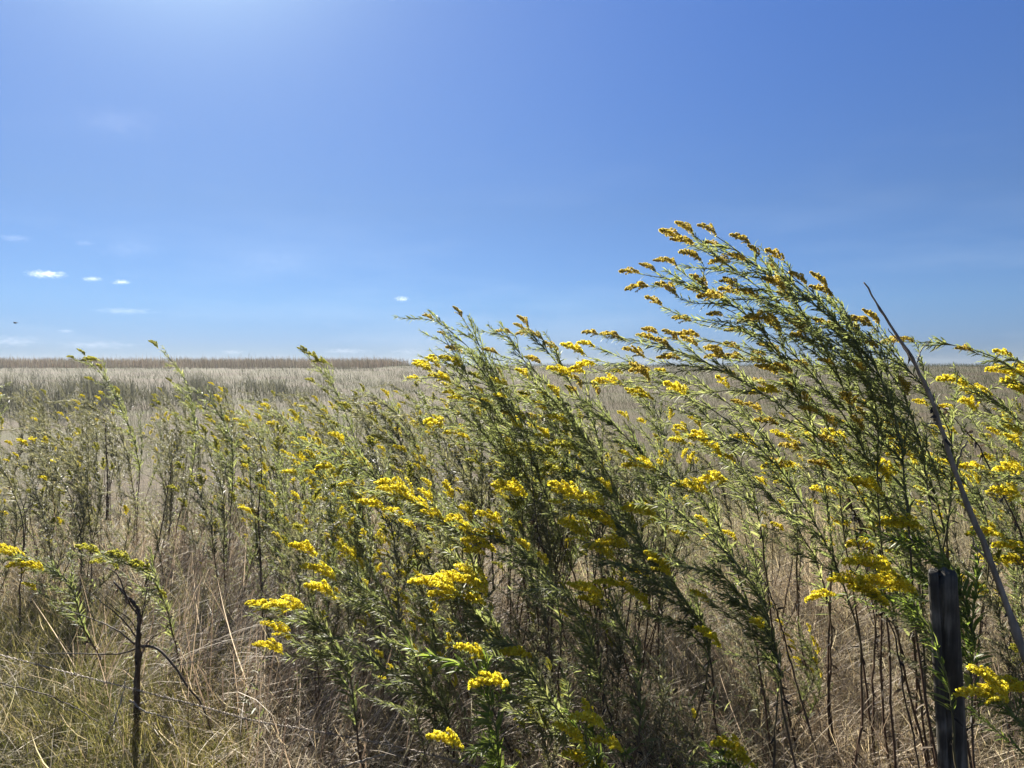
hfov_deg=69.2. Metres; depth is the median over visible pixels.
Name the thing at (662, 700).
goldenrod plant
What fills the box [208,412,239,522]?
goldenrod plant
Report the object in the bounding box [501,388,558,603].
goldenrod plant
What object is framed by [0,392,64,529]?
goldenrod plant
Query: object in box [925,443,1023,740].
goldenrod plant
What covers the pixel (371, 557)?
goldenrod plant
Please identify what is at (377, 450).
goldenrod plant
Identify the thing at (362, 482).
goldenrod plant
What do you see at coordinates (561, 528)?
goldenrod plant
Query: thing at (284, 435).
goldenrod plant
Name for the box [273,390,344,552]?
goldenrod plant
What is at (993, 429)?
goldenrod plant
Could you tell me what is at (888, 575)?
goldenrod plant
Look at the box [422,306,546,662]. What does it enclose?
goldenrod plant
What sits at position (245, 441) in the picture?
goldenrod plant
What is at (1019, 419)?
goldenrod plant
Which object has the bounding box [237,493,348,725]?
goldenrod plant
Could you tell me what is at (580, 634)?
goldenrod plant
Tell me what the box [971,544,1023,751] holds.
goldenrod plant
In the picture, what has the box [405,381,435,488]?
goldenrod plant
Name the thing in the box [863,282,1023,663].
dry stalk
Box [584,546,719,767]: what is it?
goldenrod plant
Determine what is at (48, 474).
goldenrod plant
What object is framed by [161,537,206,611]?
goldenrod plant
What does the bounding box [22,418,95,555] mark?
goldenrod plant
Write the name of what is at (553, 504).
goldenrod plant
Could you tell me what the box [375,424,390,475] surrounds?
goldenrod plant
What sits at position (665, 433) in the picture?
goldenrod plant
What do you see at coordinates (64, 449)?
goldenrod plant
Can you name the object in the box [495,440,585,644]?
goldenrod plant
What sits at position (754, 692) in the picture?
goldenrod plant
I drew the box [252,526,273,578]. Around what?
goldenrod plant
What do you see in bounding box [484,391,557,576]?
goldenrod plant
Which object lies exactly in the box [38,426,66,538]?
goldenrod plant
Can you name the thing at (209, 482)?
goldenrod plant
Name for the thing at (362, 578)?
goldenrod plant
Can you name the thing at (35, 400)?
goldenrod plant
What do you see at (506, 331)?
goldenrod plant
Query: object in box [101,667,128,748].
fallen stalk
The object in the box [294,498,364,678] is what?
goldenrod plant
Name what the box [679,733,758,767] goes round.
goldenrod plant
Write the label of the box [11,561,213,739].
dead weed
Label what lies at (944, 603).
fence post
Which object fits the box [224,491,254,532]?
goldenrod plant
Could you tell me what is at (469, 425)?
goldenrod plant
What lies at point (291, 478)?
goldenrod plant
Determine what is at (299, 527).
goldenrod plant
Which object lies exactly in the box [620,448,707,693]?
goldenrod plant
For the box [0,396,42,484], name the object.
goldenrod plant
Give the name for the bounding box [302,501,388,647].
goldenrod plant
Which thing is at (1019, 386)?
goldenrod plant
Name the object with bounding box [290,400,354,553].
goldenrod plant
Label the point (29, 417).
goldenrod plant
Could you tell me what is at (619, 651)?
goldenrod plant
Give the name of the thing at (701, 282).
goldenrod plant
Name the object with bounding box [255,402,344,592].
goldenrod plant
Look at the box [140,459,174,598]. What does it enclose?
withered plant
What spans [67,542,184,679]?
goldenrod plant
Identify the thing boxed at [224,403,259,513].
goldenrod plant
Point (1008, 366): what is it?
goldenrod plant
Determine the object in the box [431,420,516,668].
goldenrod plant
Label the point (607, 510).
goldenrod plant
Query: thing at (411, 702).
goldenrod plant
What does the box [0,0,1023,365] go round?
sky
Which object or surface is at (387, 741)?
fallen stalk
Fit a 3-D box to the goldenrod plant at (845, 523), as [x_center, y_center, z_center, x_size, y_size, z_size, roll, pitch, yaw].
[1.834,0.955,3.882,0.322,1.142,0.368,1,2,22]
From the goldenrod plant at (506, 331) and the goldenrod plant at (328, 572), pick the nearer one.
the goldenrod plant at (328, 572)
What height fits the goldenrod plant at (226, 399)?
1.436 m
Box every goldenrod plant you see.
[0,382,9,451]
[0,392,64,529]
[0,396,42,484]
[0,416,3,474]
[0,422,96,598]
[0,446,40,585]
[0,456,71,630]
[0,461,27,596]
[0,462,26,643]
[0,473,20,535]
[0,479,55,557]
[0,486,9,567]
[0,489,5,579]
[0,543,106,671]
[2,396,43,485]
[4,436,86,642]
[10,465,56,590]
[12,383,51,515]
[12,416,58,576]
[13,388,73,500]
[16,386,92,532]
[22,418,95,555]
[23,389,69,516]
[24,480,35,535]
[31,394,99,556]
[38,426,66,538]
[44,396,137,550]
[45,407,82,498]
[45,437,70,539]
[50,399,110,500]
[54,426,144,603]
[55,427,107,573]
[55,438,113,592]
[56,391,117,535]
[56,412,119,524]
[59,383,92,528]
[63,423,99,516]
[64,394,85,499]
[66,348,141,556]
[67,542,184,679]
[71,386,130,497]
[71,409,114,542]
[84,400,134,496]
[91,422,127,547]
[93,487,164,617]
[112,429,189,541]
[130,411,175,516]
[137,438,212,573]
[144,410,171,502]
[147,387,185,484]
[148,339,200,555]
[155,426,182,568]
[159,386,191,506]
[161,412,189,528]
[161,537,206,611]
[166,424,231,622]
[173,411,203,509]
[173,446,191,542]
[175,511,196,562]
[176,400,233,505]
[177,402,234,519]
[178,383,242,570]
[184,433,239,530]
[187,456,241,557]
[196,382,237,525]
[198,414,268,550]
[199,477,257,612]
[203,397,223,497]
[203,476,221,498]
[204,387,245,506]
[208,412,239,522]
[218,418,282,571]
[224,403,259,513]
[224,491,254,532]
[228,491,241,542]
[229,421,302,599]
[229,425,278,586]
[229,445,285,626]
[232,411,290,567]
[233,410,273,480]
[233,422,262,515]
[235,389,275,530]
[236,419,264,515]
[237,398,281,495]
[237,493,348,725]
[238,449,312,682]
[245,594,368,767]
[251,491,284,588]
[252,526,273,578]
[253,390,289,501]
[253,412,290,503]
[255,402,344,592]
[255,471,273,560]
[261,405,300,516]
[269,392,307,518]
[270,477,308,656]
[272,470,350,638]
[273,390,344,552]
[278,449,393,693]
[279,456,298,502]
[279,464,349,747]
[281,403,327,545]
[281,498,304,574]
[282,629,455,763]
[283,431,437,696]
[284,399,307,499]
[288,449,362,607]
[288,539,453,767]
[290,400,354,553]
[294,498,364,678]
[295,424,328,513]
[296,345,362,488]
[297,436,382,595]
[298,395,346,504]
[298,398,335,473]
[299,412,337,450]
[301,410,328,482]
[302,438,364,565]
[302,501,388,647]
[302,509,369,714]
[306,389,348,492]
[311,475,395,689]
[316,410,350,503]
[319,439,424,638]
[325,461,409,619]
[328,383,380,518]
[330,390,382,520]
[330,457,477,664]
[331,535,417,741]
[333,394,382,469]
[333,428,424,615]
[334,398,414,552]
[336,401,429,555]
[336,549,362,702]
[337,390,441,559]
[344,646,429,767]
[346,435,414,745]
[350,475,517,762]
[352,404,387,508]
[354,388,421,528]
[354,430,399,506]
[360,452,434,632]
[364,430,411,483]
[366,479,427,652]
[368,381,435,484]
[373,555,446,702]
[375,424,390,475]
[376,396,407,530]
[376,410,427,536]
[377,409,482,567]
[377,414,456,609]
[381,474,459,716]
[386,403,417,455]
[388,419,419,524]
[392,381,484,587]
[392,568,458,767]
[393,309,540,654]
[393,390,435,486]
[395,431,418,525]
[401,458,441,616]
[401,478,469,557]
[402,354,523,661]
[402,636,518,767]
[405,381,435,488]
[407,561,548,767]
[412,398,478,500]
[412,402,544,676]
[413,477,471,692]
[417,330,539,670]
[420,613,481,758]
[421,354,514,627]
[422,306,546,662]
[422,378,492,683]
[424,524,493,715]
[429,439,492,608]
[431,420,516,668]
[432,404,569,660]
[444,477,569,767]
[447,369,644,725]
[449,616,580,767]
[453,347,591,695]
[465,417,510,594]
[468,388,528,474]
[474,320,576,654]
[474,432,546,638]
[477,421,552,609]
[483,429,576,629]
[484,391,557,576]
[488,348,602,669]
[488,384,575,685]
[492,368,623,689]
[492,464,541,690]
[492,489,569,730]
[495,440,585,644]
[495,585,555,704]
[498,394,573,650]
[500,440,652,746]
[500,568,625,767]
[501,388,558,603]
[504,460,576,611]
[512,557,611,745]
[513,314,607,693]
[513,655,565,767]
[514,397,608,638]
[518,450,610,619]
[520,385,601,585]
[521,390,589,629]
[528,417,627,616]
[535,572,596,766]
[536,407,605,627]
[537,391,672,743]
[540,477,719,761]
[546,340,803,764]
[552,697,637,767]
[553,577,658,767]
[574,401,640,668]
[578,545,626,735]
[581,328,927,767]
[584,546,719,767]
[594,414,643,617]
[594,425,644,610]
[601,446,654,633]
[610,436,772,760]
[617,377,671,600]
[618,248,840,765]
[618,421,702,655]
[620,445,688,704]
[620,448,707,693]
[625,366,824,729]
[633,396,680,623]
[634,490,796,767]
[641,326,876,767]
[641,620,715,767]
[647,546,787,767]
[652,220,933,702]
[652,416,776,690]
[663,380,870,767]
[668,438,715,569]
[669,223,890,767]
[671,285,930,765]
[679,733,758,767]
[680,422,750,587]
[696,252,937,767]
[717,612,773,766]
[721,384,838,761]
[723,287,957,564]
[737,553,826,744]
[746,263,896,767]
[756,460,878,643]
[757,452,784,610]
[765,413,810,620]
[767,602,832,748]
[768,409,823,664]
[770,427,879,764]
[775,431,887,695]
[784,316,954,555]
[787,446,847,584]
[804,552,965,767]
[813,452,916,642]
[814,419,911,602]
[819,293,972,767]
[821,428,992,751]
[826,448,918,764]
[835,462,891,680]
[836,462,935,767]
[837,308,969,737]
[843,421,895,620]
[851,513,993,767]
[862,530,973,736]
[869,410,929,592]
[880,335,1023,431]
[885,469,1023,763]
[890,500,968,739]
[896,409,960,572]
[911,474,945,549]
[912,398,1023,703]
[915,424,977,617]
[924,363,1023,696]
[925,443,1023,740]
[946,421,1009,666]
[950,385,1023,508]
[953,664,1023,759]
[958,459,1023,566]
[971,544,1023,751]
[980,418,1023,531]
[983,398,1023,537]
[986,408,1023,473]
[991,348,1023,394]
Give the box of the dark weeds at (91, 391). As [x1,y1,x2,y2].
[0,362,1023,419]
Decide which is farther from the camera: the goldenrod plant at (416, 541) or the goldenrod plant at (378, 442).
the goldenrod plant at (378, 442)
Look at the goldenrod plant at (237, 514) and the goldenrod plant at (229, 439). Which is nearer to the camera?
the goldenrod plant at (229, 439)
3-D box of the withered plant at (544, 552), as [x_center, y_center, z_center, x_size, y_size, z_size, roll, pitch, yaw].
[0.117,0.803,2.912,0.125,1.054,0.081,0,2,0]
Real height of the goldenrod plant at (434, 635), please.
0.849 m
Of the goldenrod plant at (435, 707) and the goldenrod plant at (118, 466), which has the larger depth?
the goldenrod plant at (118, 466)
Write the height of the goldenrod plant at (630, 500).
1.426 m
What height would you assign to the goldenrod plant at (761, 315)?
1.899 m
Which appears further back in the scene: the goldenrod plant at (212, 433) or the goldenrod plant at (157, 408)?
the goldenrod plant at (157, 408)
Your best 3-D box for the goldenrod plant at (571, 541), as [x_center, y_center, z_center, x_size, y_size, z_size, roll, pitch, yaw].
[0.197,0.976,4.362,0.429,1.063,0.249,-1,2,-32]
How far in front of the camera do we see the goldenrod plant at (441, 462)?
4.63 m
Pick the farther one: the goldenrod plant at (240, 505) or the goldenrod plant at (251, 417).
the goldenrod plant at (251, 417)
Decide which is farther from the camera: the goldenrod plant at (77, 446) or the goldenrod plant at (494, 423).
the goldenrod plant at (77, 446)
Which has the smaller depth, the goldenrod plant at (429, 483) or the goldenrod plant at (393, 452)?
the goldenrod plant at (429, 483)
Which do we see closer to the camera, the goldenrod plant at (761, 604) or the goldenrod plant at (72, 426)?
the goldenrod plant at (761, 604)
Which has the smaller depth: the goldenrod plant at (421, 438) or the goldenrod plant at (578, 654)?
the goldenrod plant at (578, 654)
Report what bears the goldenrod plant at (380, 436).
on the ground at (144, 478)
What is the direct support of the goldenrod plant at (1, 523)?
on the ground at (144, 478)
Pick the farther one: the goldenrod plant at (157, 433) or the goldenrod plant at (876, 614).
the goldenrod plant at (157, 433)
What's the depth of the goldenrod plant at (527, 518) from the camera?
3.71 m
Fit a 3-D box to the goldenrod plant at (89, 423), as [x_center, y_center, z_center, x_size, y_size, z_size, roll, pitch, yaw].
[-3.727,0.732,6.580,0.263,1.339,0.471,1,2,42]
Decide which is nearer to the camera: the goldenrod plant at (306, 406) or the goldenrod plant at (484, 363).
the goldenrod plant at (484, 363)
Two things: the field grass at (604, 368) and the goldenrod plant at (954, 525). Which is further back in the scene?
the field grass at (604, 368)
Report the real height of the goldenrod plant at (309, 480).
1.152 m
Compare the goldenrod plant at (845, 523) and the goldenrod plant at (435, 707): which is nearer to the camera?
the goldenrod plant at (435, 707)
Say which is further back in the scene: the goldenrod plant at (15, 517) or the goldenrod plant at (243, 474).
the goldenrod plant at (243, 474)
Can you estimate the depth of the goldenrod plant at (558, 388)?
4.92 m
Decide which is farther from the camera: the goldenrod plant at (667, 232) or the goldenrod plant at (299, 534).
the goldenrod plant at (299, 534)
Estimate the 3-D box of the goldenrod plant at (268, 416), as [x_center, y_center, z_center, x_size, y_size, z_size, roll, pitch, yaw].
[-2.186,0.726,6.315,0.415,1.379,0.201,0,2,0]
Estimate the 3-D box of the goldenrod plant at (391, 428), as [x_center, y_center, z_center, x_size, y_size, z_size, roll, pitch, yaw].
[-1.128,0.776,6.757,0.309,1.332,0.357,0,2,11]
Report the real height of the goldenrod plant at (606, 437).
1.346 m
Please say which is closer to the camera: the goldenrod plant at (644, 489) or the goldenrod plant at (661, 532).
the goldenrod plant at (661, 532)
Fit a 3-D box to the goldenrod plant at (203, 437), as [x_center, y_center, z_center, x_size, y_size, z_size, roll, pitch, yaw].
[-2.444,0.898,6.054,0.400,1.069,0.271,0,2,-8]
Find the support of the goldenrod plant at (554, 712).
on the ground at (144, 478)
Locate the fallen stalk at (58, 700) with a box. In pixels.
[0,682,122,735]
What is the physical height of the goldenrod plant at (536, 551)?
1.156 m
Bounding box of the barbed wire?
[0,654,477,767]
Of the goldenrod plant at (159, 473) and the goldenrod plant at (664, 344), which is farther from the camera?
the goldenrod plant at (159, 473)
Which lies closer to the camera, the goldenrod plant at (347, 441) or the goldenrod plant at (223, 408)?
the goldenrod plant at (347, 441)
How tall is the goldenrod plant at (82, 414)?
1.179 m
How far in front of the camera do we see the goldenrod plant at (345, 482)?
3.50 m
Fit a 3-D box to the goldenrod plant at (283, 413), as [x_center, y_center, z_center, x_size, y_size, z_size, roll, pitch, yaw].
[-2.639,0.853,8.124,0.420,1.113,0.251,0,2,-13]
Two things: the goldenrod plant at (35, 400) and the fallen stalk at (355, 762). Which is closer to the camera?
the fallen stalk at (355, 762)
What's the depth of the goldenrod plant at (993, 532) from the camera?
2.40 m
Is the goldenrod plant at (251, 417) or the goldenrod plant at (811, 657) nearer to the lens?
the goldenrod plant at (811, 657)
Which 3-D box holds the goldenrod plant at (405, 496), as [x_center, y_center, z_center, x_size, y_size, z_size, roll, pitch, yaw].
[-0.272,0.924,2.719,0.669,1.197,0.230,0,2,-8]
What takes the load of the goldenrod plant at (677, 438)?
on the ground at (144, 478)
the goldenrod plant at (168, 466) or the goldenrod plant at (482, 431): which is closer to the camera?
the goldenrod plant at (482, 431)
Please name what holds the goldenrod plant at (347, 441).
on the ground at (144, 478)
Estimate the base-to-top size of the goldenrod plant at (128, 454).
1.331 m
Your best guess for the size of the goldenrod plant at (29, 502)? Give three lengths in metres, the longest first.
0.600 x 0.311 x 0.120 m
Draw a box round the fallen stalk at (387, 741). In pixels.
[383,734,416,760]
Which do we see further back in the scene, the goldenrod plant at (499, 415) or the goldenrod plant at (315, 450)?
the goldenrod plant at (499, 415)
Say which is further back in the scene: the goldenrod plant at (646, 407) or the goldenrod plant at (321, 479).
the goldenrod plant at (646, 407)
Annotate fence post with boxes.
[928,567,967,767]
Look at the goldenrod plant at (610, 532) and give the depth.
4.38 m
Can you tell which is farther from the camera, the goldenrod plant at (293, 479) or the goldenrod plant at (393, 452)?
the goldenrod plant at (393, 452)
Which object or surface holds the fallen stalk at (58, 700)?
on the green grass at (102, 751)
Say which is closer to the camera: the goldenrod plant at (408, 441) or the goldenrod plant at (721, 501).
the goldenrod plant at (721, 501)
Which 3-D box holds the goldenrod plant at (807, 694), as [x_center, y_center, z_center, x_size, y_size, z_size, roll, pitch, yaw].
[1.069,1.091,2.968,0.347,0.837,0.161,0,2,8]
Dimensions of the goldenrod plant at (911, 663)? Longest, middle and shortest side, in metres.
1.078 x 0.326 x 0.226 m
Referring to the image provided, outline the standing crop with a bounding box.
[0,350,411,368]
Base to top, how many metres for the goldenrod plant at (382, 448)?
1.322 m
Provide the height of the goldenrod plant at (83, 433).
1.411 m
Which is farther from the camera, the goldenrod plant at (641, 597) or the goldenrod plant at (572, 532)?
the goldenrod plant at (572, 532)
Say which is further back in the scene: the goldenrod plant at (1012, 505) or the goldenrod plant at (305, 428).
the goldenrod plant at (305, 428)
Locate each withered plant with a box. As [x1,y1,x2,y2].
[103,421,111,519]
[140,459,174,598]
[255,432,264,639]
[485,429,498,589]
[528,455,554,696]
[744,544,821,767]
[812,412,904,656]
[852,515,919,767]
[936,402,1023,542]
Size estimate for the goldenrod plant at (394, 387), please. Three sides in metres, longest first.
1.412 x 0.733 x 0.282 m
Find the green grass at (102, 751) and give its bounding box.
[0,481,1023,767]
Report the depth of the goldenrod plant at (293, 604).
2.62 m
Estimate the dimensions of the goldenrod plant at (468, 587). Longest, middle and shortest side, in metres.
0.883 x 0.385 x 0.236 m
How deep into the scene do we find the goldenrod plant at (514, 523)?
3.19 m
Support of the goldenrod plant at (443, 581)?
on the ground at (144, 478)
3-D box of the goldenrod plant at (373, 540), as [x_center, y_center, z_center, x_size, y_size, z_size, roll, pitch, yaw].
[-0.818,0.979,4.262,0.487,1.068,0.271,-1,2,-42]
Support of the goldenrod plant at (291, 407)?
on the ground at (144, 478)
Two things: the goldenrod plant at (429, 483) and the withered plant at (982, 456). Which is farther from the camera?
the goldenrod plant at (429, 483)
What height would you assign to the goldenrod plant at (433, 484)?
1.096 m
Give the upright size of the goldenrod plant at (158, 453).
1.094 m
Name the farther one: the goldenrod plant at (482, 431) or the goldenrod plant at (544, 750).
the goldenrod plant at (482, 431)
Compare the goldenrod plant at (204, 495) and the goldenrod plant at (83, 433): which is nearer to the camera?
the goldenrod plant at (204, 495)
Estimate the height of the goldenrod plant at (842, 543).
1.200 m
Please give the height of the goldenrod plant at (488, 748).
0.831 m
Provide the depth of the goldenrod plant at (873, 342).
2.37 m
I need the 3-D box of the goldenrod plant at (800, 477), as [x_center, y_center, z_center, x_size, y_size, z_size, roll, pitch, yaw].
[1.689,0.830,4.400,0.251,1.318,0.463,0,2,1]
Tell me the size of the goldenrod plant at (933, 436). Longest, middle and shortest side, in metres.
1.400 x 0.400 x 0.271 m
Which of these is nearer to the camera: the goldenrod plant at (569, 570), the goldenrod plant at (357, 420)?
the goldenrod plant at (569, 570)
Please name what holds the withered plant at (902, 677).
on the ground at (144, 478)
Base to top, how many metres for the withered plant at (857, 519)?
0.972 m
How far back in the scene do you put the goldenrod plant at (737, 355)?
2.72 m
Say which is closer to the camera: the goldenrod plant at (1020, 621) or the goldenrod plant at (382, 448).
the goldenrod plant at (1020, 621)
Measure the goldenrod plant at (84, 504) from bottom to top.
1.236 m
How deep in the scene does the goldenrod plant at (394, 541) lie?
3.06 m
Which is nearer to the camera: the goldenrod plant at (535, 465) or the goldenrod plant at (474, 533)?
the goldenrod plant at (474, 533)
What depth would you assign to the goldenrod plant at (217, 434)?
8.65 m
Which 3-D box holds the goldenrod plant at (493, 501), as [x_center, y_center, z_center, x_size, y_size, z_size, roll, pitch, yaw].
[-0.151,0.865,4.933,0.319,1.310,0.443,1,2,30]
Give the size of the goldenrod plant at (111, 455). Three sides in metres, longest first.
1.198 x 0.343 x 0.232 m
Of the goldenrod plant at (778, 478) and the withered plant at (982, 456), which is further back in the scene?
the withered plant at (982, 456)
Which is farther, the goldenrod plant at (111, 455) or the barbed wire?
the goldenrod plant at (111, 455)
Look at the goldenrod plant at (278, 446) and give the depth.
4.42 m
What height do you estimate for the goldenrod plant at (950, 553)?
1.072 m
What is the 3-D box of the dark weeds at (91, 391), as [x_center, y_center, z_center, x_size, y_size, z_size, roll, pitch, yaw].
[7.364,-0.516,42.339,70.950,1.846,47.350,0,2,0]
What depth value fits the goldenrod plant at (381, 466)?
4.22 m
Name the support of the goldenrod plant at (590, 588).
on the ground at (144, 478)
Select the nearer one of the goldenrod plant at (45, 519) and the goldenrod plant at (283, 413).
the goldenrod plant at (45, 519)
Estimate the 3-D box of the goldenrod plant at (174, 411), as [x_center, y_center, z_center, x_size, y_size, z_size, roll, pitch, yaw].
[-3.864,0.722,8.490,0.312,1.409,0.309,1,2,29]
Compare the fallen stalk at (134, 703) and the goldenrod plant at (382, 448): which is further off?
the goldenrod plant at (382, 448)
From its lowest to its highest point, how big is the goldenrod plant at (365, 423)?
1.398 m
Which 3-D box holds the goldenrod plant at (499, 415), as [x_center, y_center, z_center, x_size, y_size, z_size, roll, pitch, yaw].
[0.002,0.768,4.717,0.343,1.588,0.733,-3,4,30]
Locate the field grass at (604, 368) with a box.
[0,362,1023,589]
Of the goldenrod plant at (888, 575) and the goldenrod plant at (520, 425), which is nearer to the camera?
the goldenrod plant at (888, 575)
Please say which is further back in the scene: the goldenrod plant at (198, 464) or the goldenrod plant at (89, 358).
the goldenrod plant at (198, 464)
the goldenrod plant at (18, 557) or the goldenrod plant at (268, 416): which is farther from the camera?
the goldenrod plant at (268, 416)
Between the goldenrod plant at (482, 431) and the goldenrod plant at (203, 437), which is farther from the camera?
the goldenrod plant at (203, 437)
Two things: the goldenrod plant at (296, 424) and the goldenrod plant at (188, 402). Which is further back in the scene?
the goldenrod plant at (296, 424)
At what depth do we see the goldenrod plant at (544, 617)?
3.03 m
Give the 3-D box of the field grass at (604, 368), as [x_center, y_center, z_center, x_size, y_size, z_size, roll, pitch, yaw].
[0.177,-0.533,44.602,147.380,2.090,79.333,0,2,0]
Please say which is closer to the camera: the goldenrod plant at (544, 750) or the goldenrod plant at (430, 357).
the goldenrod plant at (544, 750)
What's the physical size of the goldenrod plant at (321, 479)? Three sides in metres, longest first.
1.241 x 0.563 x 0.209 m
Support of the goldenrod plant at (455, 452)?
on the ground at (144, 478)
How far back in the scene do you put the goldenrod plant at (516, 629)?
3.30 m
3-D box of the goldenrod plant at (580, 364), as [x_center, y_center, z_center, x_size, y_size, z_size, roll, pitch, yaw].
[0.635,0.660,2.902,1.013,1.667,0.218,0,2,0]
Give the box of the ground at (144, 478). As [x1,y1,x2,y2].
[0,366,1023,767]
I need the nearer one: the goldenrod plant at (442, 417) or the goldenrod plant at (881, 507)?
the goldenrod plant at (881, 507)
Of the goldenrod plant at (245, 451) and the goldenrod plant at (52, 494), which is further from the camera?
the goldenrod plant at (245, 451)
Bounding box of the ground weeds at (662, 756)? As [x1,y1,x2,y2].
[0,479,756,767]
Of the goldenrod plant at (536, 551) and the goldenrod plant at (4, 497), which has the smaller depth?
the goldenrod plant at (536, 551)
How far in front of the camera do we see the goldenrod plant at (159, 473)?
5.20 m
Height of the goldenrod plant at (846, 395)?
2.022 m
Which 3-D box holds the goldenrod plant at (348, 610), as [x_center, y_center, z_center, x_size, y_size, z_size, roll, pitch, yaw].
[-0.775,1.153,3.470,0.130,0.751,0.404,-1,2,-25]
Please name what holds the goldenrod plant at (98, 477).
on the ground at (144, 478)
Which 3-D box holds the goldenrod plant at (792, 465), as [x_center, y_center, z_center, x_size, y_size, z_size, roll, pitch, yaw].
[0.934,0.722,2.876,0.964,1.601,0.324,0,2,-16]
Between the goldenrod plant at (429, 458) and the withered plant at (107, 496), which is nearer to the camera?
the withered plant at (107, 496)
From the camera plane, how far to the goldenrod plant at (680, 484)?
2.56 m
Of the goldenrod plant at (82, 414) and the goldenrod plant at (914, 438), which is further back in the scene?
the goldenrod plant at (82, 414)
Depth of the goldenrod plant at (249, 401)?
8.18 m
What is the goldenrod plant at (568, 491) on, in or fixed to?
on the ground at (144, 478)
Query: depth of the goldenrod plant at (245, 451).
5.65 m
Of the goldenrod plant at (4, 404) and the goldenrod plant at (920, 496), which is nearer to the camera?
the goldenrod plant at (920, 496)
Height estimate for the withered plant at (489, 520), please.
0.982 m
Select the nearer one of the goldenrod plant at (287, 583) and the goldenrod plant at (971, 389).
the goldenrod plant at (971, 389)
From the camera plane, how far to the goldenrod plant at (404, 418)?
7.95 m
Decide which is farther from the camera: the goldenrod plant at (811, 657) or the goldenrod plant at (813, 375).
the goldenrod plant at (811, 657)
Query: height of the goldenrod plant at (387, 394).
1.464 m
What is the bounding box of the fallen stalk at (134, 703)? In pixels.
[129,699,185,721]
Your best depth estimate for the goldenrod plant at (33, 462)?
7.51 m
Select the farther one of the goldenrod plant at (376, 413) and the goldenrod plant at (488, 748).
the goldenrod plant at (376, 413)
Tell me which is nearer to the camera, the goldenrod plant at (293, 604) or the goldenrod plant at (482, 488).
the goldenrod plant at (293, 604)
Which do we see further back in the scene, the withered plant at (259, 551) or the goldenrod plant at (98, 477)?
the goldenrod plant at (98, 477)
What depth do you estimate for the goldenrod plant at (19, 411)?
8.78 m
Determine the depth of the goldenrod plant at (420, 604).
3.27 m
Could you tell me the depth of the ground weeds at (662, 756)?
3.38 m
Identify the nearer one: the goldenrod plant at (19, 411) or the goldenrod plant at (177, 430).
the goldenrod plant at (177, 430)
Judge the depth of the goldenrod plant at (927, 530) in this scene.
4.82 m
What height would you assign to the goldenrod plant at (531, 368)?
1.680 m
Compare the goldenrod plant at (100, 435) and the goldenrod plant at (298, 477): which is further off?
the goldenrod plant at (100, 435)
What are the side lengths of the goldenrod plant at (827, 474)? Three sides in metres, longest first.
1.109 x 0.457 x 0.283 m
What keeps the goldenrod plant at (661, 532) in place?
on the ground at (144, 478)
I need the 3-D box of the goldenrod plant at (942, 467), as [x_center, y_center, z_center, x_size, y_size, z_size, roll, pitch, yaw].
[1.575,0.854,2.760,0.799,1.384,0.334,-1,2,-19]
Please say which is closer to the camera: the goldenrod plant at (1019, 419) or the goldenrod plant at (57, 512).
the goldenrod plant at (1019, 419)
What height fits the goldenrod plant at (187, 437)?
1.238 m
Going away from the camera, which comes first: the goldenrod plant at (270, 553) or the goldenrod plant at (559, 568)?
the goldenrod plant at (559, 568)
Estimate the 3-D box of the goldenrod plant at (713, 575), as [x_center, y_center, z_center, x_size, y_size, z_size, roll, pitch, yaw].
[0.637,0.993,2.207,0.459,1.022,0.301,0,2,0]
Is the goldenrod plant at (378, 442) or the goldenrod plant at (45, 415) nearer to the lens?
the goldenrod plant at (378, 442)
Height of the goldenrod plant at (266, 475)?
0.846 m
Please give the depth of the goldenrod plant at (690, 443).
5.30 m
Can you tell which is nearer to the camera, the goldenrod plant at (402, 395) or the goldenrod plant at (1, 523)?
the goldenrod plant at (1, 523)
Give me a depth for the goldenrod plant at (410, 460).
5.93 m
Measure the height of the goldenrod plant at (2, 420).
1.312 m
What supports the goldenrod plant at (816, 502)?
on the ground at (144, 478)
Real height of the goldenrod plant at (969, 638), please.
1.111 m
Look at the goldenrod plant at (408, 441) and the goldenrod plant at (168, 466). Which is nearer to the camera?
the goldenrod plant at (168, 466)
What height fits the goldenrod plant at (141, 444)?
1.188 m
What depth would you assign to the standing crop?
63.47 m
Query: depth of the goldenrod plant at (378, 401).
4.84 m
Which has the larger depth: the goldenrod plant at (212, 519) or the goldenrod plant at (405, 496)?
the goldenrod plant at (212, 519)
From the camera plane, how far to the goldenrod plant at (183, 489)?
5.76 m
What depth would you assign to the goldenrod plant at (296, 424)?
8.21 m
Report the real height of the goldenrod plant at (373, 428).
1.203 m
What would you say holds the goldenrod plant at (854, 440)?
on the ground at (144, 478)
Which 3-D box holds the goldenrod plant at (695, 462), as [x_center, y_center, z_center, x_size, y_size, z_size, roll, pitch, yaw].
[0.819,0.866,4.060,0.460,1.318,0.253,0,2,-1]
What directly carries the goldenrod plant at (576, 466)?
on the ground at (144, 478)
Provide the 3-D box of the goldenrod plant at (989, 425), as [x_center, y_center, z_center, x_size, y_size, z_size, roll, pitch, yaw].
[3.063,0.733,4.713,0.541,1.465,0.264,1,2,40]
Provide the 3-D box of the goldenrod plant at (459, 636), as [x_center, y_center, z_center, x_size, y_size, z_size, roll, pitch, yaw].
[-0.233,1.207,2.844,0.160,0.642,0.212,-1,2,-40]
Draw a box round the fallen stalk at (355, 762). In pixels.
[339,730,443,767]
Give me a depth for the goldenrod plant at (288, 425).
7.79 m
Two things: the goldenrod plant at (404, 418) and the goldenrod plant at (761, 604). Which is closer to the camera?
the goldenrod plant at (761, 604)
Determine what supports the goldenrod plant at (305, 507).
on the ground at (144, 478)

